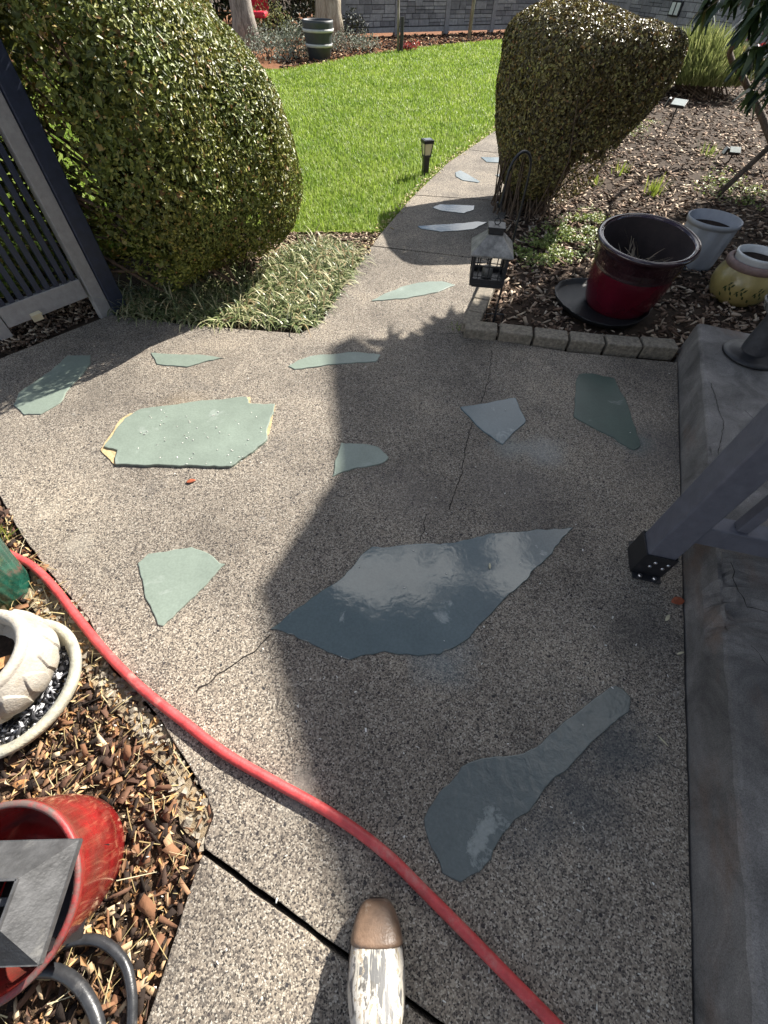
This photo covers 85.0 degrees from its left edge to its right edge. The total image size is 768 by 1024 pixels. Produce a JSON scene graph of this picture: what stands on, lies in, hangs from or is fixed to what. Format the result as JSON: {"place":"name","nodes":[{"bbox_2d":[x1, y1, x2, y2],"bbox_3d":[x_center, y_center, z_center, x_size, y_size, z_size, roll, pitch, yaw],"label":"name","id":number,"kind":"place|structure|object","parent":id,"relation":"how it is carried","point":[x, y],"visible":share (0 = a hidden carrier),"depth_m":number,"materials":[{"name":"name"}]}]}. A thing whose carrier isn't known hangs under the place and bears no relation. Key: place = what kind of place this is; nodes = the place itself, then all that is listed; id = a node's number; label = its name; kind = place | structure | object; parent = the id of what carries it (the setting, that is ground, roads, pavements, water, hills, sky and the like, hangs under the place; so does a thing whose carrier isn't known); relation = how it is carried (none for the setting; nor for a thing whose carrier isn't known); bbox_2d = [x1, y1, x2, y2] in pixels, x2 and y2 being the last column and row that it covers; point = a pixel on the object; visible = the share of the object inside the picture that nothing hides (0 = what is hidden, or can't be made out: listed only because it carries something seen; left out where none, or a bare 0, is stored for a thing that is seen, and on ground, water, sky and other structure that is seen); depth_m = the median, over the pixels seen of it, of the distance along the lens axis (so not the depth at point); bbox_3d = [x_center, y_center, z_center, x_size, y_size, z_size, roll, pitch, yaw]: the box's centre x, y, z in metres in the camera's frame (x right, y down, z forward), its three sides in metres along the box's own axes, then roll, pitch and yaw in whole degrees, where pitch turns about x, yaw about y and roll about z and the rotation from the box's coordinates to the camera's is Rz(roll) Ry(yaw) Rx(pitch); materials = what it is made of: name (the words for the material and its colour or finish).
{"place":"outdoors","nodes":[
{"label":"outdoors","id":0,"kind":"place"},
{"bbox_2d":[0,497,210,1023],"bbox_3d":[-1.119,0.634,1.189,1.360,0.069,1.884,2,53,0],"label":"bark mulch","id":1,"kind":"object","parent":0,"point":[146,905],"visible":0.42,"depth_m":1.06,"materials":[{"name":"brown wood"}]},
{"bbox_2d":[0,524,18,539],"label":"weed tuft","id":2,"kind":"object","parent":1,"relation":"on","point":[4,532],"visible":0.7,"depth_m":1.57,"materials":[{"name":"green plant"}]},
{"bbox_2d":[0,538,30,609],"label":"green pot","id":3,"kind":"object","parent":1,"relation":"on","point":[15,578],"visible":0.95,"depth_m":1.38,"materials":[{"name":"ceramic"}]},
{"bbox_2d":[12,779,28,787],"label":"fallen leaf","id":4,"kind":"object","parent":1,"relation":"on","point":[20,782],"visible":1,"depth_m":1.12,"materials":[{"name":"orange plant"}]},
{"bbox_2d":[0,619,81,758],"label":"stone saucer","id":5,"kind":"object","parent":1,"relation":"on","point":[37,718],"visible":0.58,"depth_m":1.20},
{"bbox_2d":[0,609,59,723],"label":"white pot","id":6,"kind":"object","parent":5,"relation":"on","point":[29,643],"visible":1,"depth_m":1.16,"materials":[{"name":"ceramic"}]},
{"bbox_2d":[0,655,10,668],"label":"fallen leaf","id":7,"kind":"object","parent":6,"relation":"in","point":[4,661],"visible":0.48,"depth_m":1.15,"materials":[{"name":"orange plant"}]},
{"bbox_2d":[0,794,123,1005],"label":"red pot","id":8,"kind":"object","parent":1,"relation":"on","point":[94,823],"visible":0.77,"depth_m":0.91,"materials":[{"name":"ceramic"}]},
{"bbox_2d":[0,838,108,967],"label":"metal lantern","id":9,"kind":"object","parent":8,"relation":"in","point":[37,875],"visible":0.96,"depth_m":0.78,"materials":[{"name":"grey metal"}]},
{"bbox_2d":[35,962,106,1023],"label":"black hose","id":10,"kind":"object","parent":1,"relation":"on","point":[76,984],"visible":0.67,"depth_m":0.88,"materials":[{"name":"black rubber"}]},
{"bbox_2d":[60,933,137,1023],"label":"black hose","id":11,"kind":"object","parent":1,"relation":"on","point":[114,951],"visible":0.7,"depth_m":0.91,"materials":[{"name":"black rubber"}]},
{"bbox_2d":[0,518,199,1023],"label":"straw","id":12,"kind":"object","parent":1,"relation":"on","point":[131,877],"visible":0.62,"depth_m":1.11,"materials":[{"name":"beige plant"}]},
{"bbox_2d":[23,568,213,850],"bbox_3d":[-0.860,0.516,1.302,1.164,0.018,0.114,35,60,22],"label":"dirt strip","id":13,"kind":"object","parent":1,"relation":"on","point":[182,802],"visible":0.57,"depth_m":1.22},
{"bbox_2d":[36,571,208,851],"bbox_3d":[-0.828,0.521,1.283,1.099,0.031,0.111,36,60,23],"label":"rubble","id":14,"kind":"object","parent":13,"relation":"on","point":[152,731],"visible":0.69,"depth_m":1.23,"materials":[{"name":"beige gravel"}]},
{"bbox_2d":[157,826,171,838],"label":"fallen leaf","id":15,"kind":"object","parent":1,"relation":"on","point":[169,829],"visible":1,"depth_m":1.07,"materials":[{"name":"orange plant"}]},
{"bbox_2d":[0,234,379,354],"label":"hedge bed","id":16,"kind":"object","parent":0,"point":[124,278],"visible":0.02,"depth_m":2.63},
{"bbox_2d":[0,38,125,340],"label":"picket gate","id":17,"kind":"structure","parent":16,"relation":"on","point":[26,141],"depth_m":2.12,"materials":[{"name":"grey paint"}]},
{"bbox_2d":[0,0,303,297],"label":"clipped hedge","id":18,"kind":"object","parent":16,"relation":"on","point":[127,72],"visible":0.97,"depth_m":2.02,"materials":[{"name":"green plant"}]},
{"bbox_2d":[98,256,264,332],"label":"border grass","id":19,"kind":"structure","parent":16,"relation":"on","point":[176,298],"depth_m":2.58,"materials":[{"name":"green plant"}]},
{"bbox_2d":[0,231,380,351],"bbox_3d":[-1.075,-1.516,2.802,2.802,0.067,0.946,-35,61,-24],"label":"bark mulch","id":20,"kind":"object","parent":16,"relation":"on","point":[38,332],"visible":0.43,"depth_m":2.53,"materials":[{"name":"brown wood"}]},
{"bbox_2d":[223,220,376,336],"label":"border grass","id":21,"kind":"structure","parent":16,"relation":"on","point":[314,261],"depth_m":2.75,"materials":[{"name":"green plant"}]},
{"bbox_2d":[2,10,520,69],"bbox_3d":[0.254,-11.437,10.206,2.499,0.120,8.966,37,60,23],"label":"bark mulch","id":22,"kind":"object","parent":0,"point":[411,39],"visible":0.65,"depth_m":10.25,"materials":[{"name":"brown wood"}]},
{"bbox_2d":[58,0,315,28],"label":"evergreen thicket","id":23,"kind":"object","parent":22,"relation":"on","point":[223,13],"visible":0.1,"depth_m":11.20,"materials":[{"name":"green plant"}]},
{"bbox_2d":[229,0,262,50],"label":"tree","id":24,"kind":"object","parent":22,"relation":"on","point":[242,15],"visible":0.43,"depth_m":8.69,"materials":[{"name":"grey plant"}]},
{"bbox_2d":[251,0,269,35],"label":"red cover","id":25,"kind":"object","parent":22,"relation":"on","point":[259,13],"visible":0.39,"depth_m":9.67,"materials":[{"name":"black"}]},
{"bbox_2d":[262,0,272,29],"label":"tree","id":26,"kind":"object","parent":22,"relation":"on","point":[268,17],"visible":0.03,"depth_m":11.16,"materials":[{"name":"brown plant"}]},
{"bbox_2d":[240,21,296,62],"bbox_3d":[-2.306,-9.126,8.147,1.209,0.555,0.986,2,53,0],"label":"shrub","id":27,"kind":"object","parent":22,"relation":"on","point":[258,42],"visible":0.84,"depth_m":8.13,"materials":[{"name":"green plant"}]},
{"bbox_2d":[272,0,278,34],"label":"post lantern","id":28,"kind":"object","parent":22,"relation":"on","point":[274,1],"visible":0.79,"depth_m":9.84,"materials":[{"name":"black metal"}]},
{"bbox_2d":[253,0,298,41],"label":"shrub","id":29,"kind":"object","parent":22,"relation":"on","point":[271,15],"visible":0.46,"depth_m":9.72,"materials":[{"name":"green plant"}]},
{"bbox_2d":[273,18,308,57],"bbox_3d":[-1.795,-9.480,8.409,0.901,0.579,0.741,2,53,0],"label":"shrub","id":30,"kind":"object","parent":22,"relation":"on","point":[291,36],"visible":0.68,"depth_m":8.35,"materials":[{"name":"green plant"}]},
{"bbox_2d":[272,0,314,35],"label":"shrub","id":31,"kind":"object","parent":22,"relation":"on","point":[306,5],"visible":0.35,"depth_m":10.27,"materials":[{"name":"green plant"}]},
{"bbox_2d":[302,18,333,60],"bbox_3d":[-1.287,-9.302,8.267,0.610,0.540,0.610,2,53,0],"label":"banded planter","id":32,"kind":"object","parent":22,"relation":"on","point":[318,32],"visible":0.95,"depth_m":8.12,"materials":[{"name":"ceramic"}]},
{"bbox_2d":[315,0,346,40],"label":"tree","id":33,"kind":"object","parent":22,"relation":"on","point":[329,9],"visible":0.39,"depth_m":9.77,"materials":[{"name":"beige plant"}]},
{"bbox_2d":[331,25,381,52],"bbox_3d":[-0.735,-10.363,9.187,1.373,0.438,1.102,2,53,0],"label":"shrub","id":34,"kind":"object","parent":22,"relation":"on","point":[352,41],"visible":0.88,"depth_m":9.12,"materials":[{"name":"green plant"}]},
{"bbox_2d":[343,6,371,40],"bbox_3d":[-0.752,-11.813,10.166,0.985,0.592,0.775,2,53,0],"label":"shrub","id":35,"kind":"object","parent":22,"relation":"on","point":[352,26],"visible":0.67,"depth_m":10.10,"materials":[{"name":"green plant"}]},
{"bbox_2d":[467,0,475,39],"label":"trunk","id":36,"kind":"object","parent":22,"relation":"on","point":[471,19],"visible":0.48,"depth_m":10.48,"materials":[{"name":"brown plant"}]},
{"bbox_2d":[0,38,527,296],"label":"lawn","id":37,"kind":"structure","parent":0,"point":[128,249],"depth_m":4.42,"materials":[{"name":"plant"}]},
{"bbox_2d":[397,0,403,51],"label":"sapling","id":38,"kind":"object","parent":37,"relation":"on","point":[400,25],"visible":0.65,"depth_m":9.07,"materials":[{"name":"brown plant"}]},
{"bbox_2d":[399,39,420,49],"bbox_3d":[0.594,-10.513,9.466,0.491,0.220,0.389,2,53,0],"label":"shrub","id":39,"kind":"object","parent":37,"relation":"on","point":[409,46],"visible":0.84,"depth_m":9.43,"materials":[{"name":"red plant"}]},
{"bbox_2d":[351,122,501,264],"bbox_3d":[0.939,-4.144,4.799,0.288,0.046,6.414,20,55,13],"label":"edging","id":40,"kind":"object","parent":37,"relation":"on","point":[422,184],"visible":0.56,"depth_m":3.92,"materials":[{"name":"concrete"}]},
{"bbox_2d":[421,138,433,175],"bbox_3d":[0.419,-3.515,4.154,0.102,0.278,0.102,-14,55,-12],"label":"path light","id":41,"kind":"object","parent":37,"relation":"on","point":[427,145],"visible":0.94,"depth_m":4.10,"materials":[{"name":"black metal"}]},
{"bbox_2d":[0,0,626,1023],"bbox_3d":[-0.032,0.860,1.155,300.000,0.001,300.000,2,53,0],"label":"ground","id":42,"kind":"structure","parent":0,"point":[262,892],"depth_m":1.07,"materials":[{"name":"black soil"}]},
{"bbox_2d":[341,0,579,35],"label":"stone fence","id":43,"kind":"object","parent":42,"relation":"on","point":[443,16],"visible":0.6,"depth_m":11.08,"materials":[{"name":"grey stone"}]},
{"bbox_2d":[470,58,767,361],"bbox_3d":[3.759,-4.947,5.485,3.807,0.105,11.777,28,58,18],"label":"bark mulch","id":44,"kind":"object","parent":42,"relation":"on","point":[681,318],"visible":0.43,"depth_m":3.79,"materials":[{"name":"brown wood"}]},
{"bbox_2d":[485,150,531,322],"bbox_3d":[0.620,-1.373,2.240,0.231,0.876,0.057,-22,57,-17],"label":"shepherd hook","id":45,"kind":"object","parent":44,"relation":"on","point":[498,204],"visible":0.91,"depth_m":2.00,"materials":[{"name":"black metal"}]},
{"bbox_2d":[469,204,513,288],"bbox_3d":[0.559,-1.375,2.145,0.214,0.364,0.214,8,53,4],"label":"hanging lantern","id":46,"kind":"object","parent":45,"relation":"hanging from","point":[494,240],"visible":1,"depth_m":2.13,"materials":[{"name":"black metal"}]},
{"bbox_2d":[513,204,610,271],"bbox_3d":[1.465,-2.216,3.357,0.574,0.059,1.550,30,58,19],"label":"ground cover","id":47,"kind":"object","parent":44,"relation":"on","point":[566,234],"visible":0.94,"depth_m":3.28,"materials":[{"name":"green plant"}]},
{"bbox_2d":[461,258,678,360],"bbox_3d":[1.075,-1.434,2.768,1.206,0.094,1.317,2,53,0],"label":"paver edging","id":48,"kind":"object","parent":44,"relation":"on","point":[473,326],"visible":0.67,"depth_m":2.40,"materials":[{"name":"grey concrete"}]},
{"bbox_2d":[491,0,688,221],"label":"clipped bush","id":49,"kind":"object","parent":44,"relation":"on","point":[554,100],"visible":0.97,"depth_m":3.06,"materials":[{"name":"green plant"}]},
{"bbox_2d":[588,175,605,185],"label":"lily shoots","id":50,"kind":"object","parent":44,"relation":"on","point":[596,181],"visible":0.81,"depth_m":4.16,"materials":[{"name":"green plant"}]},
{"bbox_2d":[555,278,652,328],"bbox_3d":[1.410,-1.342,2.690,0.611,0.033,0.609,2,53,0],"label":"plastic tray","id":51,"kind":"object","parent":44,"relation":"on","point":[570,296],"visible":0.58,"depth_m":2.66,"materials":[{"name":"black plastic"}]},
{"bbox_2d":[585,213,701,319],"bbox_3d":[1.492,-1.438,2.518,0.560,0.447,0.557,2,53,0],"label":"burgundy pot","id":52,"kind":"object","parent":51,"relation":"on","point":[622,284],"visible":0.99,"depth_m":2.47,"materials":[{"name":"ceramic"}]},
{"bbox_2d":[618,236,671,261],"bbox_3d":[1.474,-1.515,2.494,0.405,0.221,0.404,-22,57,-17],"label":"dead plant","id":53,"kind":"object","parent":52,"relation":"on","point":[632,253],"visible":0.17,"depth_m":2.54,"materials":[{"name":"plant"}]},
{"bbox_2d":[611,157,633,175],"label":"lily shoots","id":54,"kind":"object","parent":44,"relation":"on","point":[622,168],"visible":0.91,"depth_m":4.40,"materials":[{"name":"green plant"}]},
{"bbox_2d":[630,117,662,138],"bbox_3d":[3.270,-5.171,5.610,0.745,0.055,1.363,28,57,18],"label":"ground cover","id":55,"kind":"object","parent":44,"relation":"on","point":[642,128],"visible":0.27,"depth_m":5.55,"materials":[{"name":"green plant"}]},
{"bbox_2d":[644,173,670,196],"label":"lily shoots","id":56,"kind":"object","parent":44,"relation":"on","point":[653,190],"visible":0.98,"depth_m":4.02,"materials":[{"name":"green plant"}]},
{"bbox_2d":[664,97,687,133],"bbox_3d":[3.653,-5.039,5.368,0.244,0.373,0.116,32,59,20],"label":"solar spotlight","id":57,"kind":"object","parent":44,"relation":"on","point":[677,103],"visible":0.98,"depth_m":5.24,"materials":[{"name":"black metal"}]},
{"bbox_2d":[635,15,754,99],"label":"ornamental grass","id":58,"kind":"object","parent":44,"relation":"on","point":[705,64],"depth_m":6.58,"materials":[{"name":"green plant"}]},
{"bbox_2d":[697,140,719,156],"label":"lily shoots","id":59,"kind":"object","parent":44,"relation":"on","point":[712,150],"visible":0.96,"depth_m":4.91,"materials":[{"name":"green plant"}]},
{"bbox_2d":[683,208,743,271],"bbox_3d":[2.314,-1.966,3.048,0.354,0.303,0.354,2,53,0],"label":"nursery pot","id":60,"kind":"object","parent":44,"relation":"on","point":[714,231],"visible":0.86,"depth_m":2.97,"materials":[{"name":"plastic"}]},
{"bbox_2d":[685,161,767,210],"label":"ground cover","id":61,"kind":"object","parent":44,"relation":"on","point":[731,191],"visible":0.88,"depth_m":4.12,"materials":[{"name":"green plant"}]},
{"bbox_2d":[688,0,767,195],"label":"rhododendron","id":62,"kind":"object","parent":44,"relation":"on","point":[752,25],"visible":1,"depth_m":2.77,"materials":[{"name":"green plant"}]},
{"bbox_2d":[722,146,740,159],"bbox_3d":[3.920,-4.044,4.765,0.176,0.164,0.083,11,54,7],"label":"solar spotlight","id":63,"kind":"object","parent":44,"relation":"on","point":[733,150],"visible":0.95,"depth_m":4.71,"materials":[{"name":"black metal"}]},
{"bbox_2d":[709,249,767,307],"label":"yellow crock","id":64,"kind":"object","parent":44,"relation":"on","point":[734,281],"visible":0.83,"depth_m":2.67,"materials":[{"name":"ceramic"}]},
{"bbox_2d":[734,244,767,269],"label":"white liner pot","id":65,"kind":"object","parent":64,"relation":"in","point":[754,255],"visible":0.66,"depth_m":2.67,"materials":[{"name":"ceramic"}]},
{"bbox_2d":[583,0,767,57],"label":"stone fence","id":66,"kind":"object","parent":42,"relation":"on","point":[657,9],"visible":0.21,"depth_m":10.61,"materials":[{"name":"grey stone"}]},
{"bbox_2d":[667,0,683,16],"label":"wall light","id":67,"kind":"object","parent":66,"relation":"attached to","point":[676,6],"visible":1,"depth_m":10.54,"materials":[{"name":"white glass"}]},
{"bbox_2d":[674,324,767,1023],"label":"landing","id":68,"kind":"object","parent":42,"relation":"on","point":[722,399],"visible":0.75,"depth_m":1.14,"materials":[{"name":"wood"}]},
{"bbox_2d":[722,293,767,370],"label":"pedestal lamp","id":69,"kind":"object","parent":68,"relation":"on","point":[751,351],"visible":1,"depth_m":2.04,"materials":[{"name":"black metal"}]},
{"bbox_2d":[0,131,692,1023],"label":"concrete path","id":70,"kind":"structure","parent":0,"point":[390,401],"depth_m":1.42,"materials":[{"name":"grey concrete"}]},
{"bbox_2d":[10,550,563,1023],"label":"garden hose","id":71,"kind":"object","parent":70,"relation":"on","point":[488,956],"visible":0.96,"depth_m":1.08,"materials":[{"name":"red rubber"}]},
{"bbox_2d":[347,897,404,1023],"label":"boot","id":72,"kind":"object","parent":70,"relation":"on","point":[376,980],"visible":1,"depth_m":0.87,"materials":[{"name":"weathered white peeling paint"},{"name":"wood"},{"name":"brown leather"}]},
{"bbox_2d":[97,364,669,1011],"bbox_3d":[0.067,0.109,1.592,2.913,0.016,2.382,2,53,0],"label":"debris","id":73,"kind":"object","parent":70,"relation":"on","point":[365,728],"visible":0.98,"depth_m":1.20,"materials":[{"name":"brown"}]},
{"bbox_2d":[671,597,684,604],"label":"fallen leaf","id":74,"kind":"object","parent":70,"relation":"on","point":[678,600],"visible":1,"depth_m":1.47,"materials":[{"name":"brown plant"}]},
{"bbox_2d":[627,403,767,583],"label":"porch railing","id":75,"kind":"object","parent":70,"relation":"on","point":[732,476],"visible":1,"depth_m":1.28,"materials":[{"name":"wood"}]},
{"bbox_2d":[743,33,766,90],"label":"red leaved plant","id":76,"kind":"object","parent":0,"point":[761,44],"visible":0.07,"depth_m":6.85,"materials":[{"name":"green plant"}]}
]}

